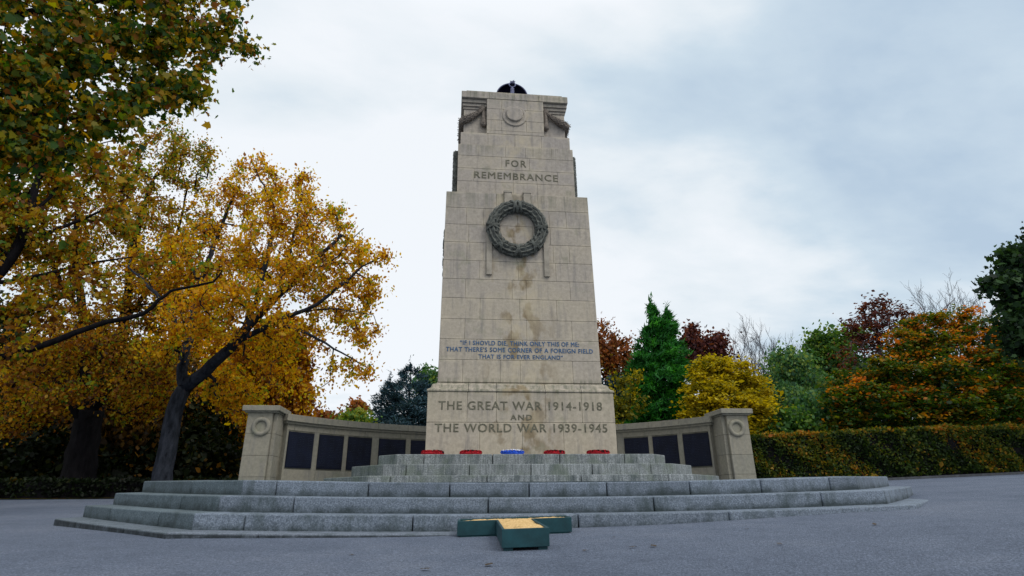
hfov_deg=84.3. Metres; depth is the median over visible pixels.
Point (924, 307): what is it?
bare tree
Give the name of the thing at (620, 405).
shrub
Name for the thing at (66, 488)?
hedge
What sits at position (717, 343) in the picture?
copper beech
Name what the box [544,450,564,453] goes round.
memorial wreath
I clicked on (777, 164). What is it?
sky
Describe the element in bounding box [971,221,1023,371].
oak
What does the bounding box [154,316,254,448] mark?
plane tree
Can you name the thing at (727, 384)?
yellow tree
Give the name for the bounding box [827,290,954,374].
copper beech
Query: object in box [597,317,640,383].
copper beech
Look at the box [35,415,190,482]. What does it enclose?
shrub
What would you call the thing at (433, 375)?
distant tree
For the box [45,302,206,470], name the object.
plane tree
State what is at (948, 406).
beech
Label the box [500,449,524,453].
memorial wreath
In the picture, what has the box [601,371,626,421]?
shrub
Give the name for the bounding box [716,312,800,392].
bare tree
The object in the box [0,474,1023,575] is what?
ground
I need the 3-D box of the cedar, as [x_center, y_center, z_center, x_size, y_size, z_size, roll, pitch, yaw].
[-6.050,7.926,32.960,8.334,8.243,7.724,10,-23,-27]
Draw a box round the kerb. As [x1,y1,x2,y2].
[888,472,1023,479]
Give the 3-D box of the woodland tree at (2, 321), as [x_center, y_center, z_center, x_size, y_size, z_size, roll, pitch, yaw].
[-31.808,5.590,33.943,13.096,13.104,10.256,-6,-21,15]
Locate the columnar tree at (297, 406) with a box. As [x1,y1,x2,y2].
[208,309,331,435]
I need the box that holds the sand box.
[457,515,571,550]
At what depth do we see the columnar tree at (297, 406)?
26.66 m
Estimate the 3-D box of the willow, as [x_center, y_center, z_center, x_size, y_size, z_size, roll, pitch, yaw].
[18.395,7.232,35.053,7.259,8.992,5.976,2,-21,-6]
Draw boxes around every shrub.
[0,391,67,481]
[1,405,79,482]
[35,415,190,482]
[121,368,242,479]
[176,378,245,477]
[320,405,382,422]
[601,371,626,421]
[603,368,652,423]
[750,400,837,434]
[786,386,848,430]
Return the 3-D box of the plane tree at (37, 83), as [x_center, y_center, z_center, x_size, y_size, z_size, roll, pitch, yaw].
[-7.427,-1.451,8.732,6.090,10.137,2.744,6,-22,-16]
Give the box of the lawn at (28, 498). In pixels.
[6,498,50,498]
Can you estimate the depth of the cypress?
29.65 m
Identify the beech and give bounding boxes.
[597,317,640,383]
[678,319,742,378]
[809,302,1023,430]
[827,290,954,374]
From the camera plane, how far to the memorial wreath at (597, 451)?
10.40 m
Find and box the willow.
[752,337,837,409]
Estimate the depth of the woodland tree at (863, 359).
34.14 m
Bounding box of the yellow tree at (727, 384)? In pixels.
[669,352,789,435]
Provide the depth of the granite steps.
6.39 m
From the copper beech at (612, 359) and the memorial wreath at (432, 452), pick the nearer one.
the memorial wreath at (432, 452)
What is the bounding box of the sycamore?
[795,319,875,381]
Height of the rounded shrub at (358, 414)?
4.461 m
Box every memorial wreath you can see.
[421,450,443,453]
[459,450,481,453]
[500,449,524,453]
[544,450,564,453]
[586,449,609,453]
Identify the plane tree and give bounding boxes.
[0,0,275,204]
[0,114,228,480]
[0,131,227,371]
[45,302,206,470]
[96,148,401,480]
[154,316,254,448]
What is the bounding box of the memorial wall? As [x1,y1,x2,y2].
[238,405,756,480]
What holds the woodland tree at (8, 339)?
on the lawn at (28, 498)
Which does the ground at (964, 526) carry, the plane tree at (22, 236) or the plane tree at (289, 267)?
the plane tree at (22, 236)
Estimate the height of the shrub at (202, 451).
7.110 m
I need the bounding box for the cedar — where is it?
[367,354,431,425]
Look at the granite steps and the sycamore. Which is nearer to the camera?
the granite steps
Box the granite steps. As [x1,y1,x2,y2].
[53,476,927,538]
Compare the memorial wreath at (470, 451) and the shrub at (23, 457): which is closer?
the memorial wreath at (470, 451)
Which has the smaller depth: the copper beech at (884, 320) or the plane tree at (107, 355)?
the plane tree at (107, 355)
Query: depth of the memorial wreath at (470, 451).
10.17 m
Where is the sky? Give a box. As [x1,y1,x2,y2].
[0,0,1023,423]
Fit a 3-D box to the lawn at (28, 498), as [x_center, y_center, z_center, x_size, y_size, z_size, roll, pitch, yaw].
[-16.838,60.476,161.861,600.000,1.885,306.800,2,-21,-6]
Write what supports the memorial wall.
on the ground at (964, 526)
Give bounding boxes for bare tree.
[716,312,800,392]
[899,270,992,354]
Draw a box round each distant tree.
[312,395,373,418]
[401,359,437,393]
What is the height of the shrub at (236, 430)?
6.534 m
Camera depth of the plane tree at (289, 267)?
20.58 m
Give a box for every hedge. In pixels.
[0,474,237,498]
[749,421,1023,478]
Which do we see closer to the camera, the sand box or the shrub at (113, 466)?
the sand box
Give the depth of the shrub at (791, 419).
25.39 m
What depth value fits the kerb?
18.55 m
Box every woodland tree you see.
[0,285,41,341]
[0,324,72,454]
[832,337,1002,427]
[941,343,1023,423]
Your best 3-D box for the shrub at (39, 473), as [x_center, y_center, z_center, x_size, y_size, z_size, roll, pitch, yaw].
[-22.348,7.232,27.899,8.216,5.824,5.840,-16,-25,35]
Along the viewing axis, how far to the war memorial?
11.86 m
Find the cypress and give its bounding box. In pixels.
[617,292,694,423]
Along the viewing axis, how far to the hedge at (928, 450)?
19.22 m
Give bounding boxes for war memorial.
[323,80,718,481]
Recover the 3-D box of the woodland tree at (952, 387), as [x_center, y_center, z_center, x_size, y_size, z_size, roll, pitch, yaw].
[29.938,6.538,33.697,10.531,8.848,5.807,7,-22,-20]
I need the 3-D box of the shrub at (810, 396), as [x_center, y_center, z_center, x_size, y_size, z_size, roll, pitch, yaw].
[15.819,7.261,28.631,3.557,4.881,4.817,-7,-22,16]
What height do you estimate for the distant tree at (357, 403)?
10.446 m

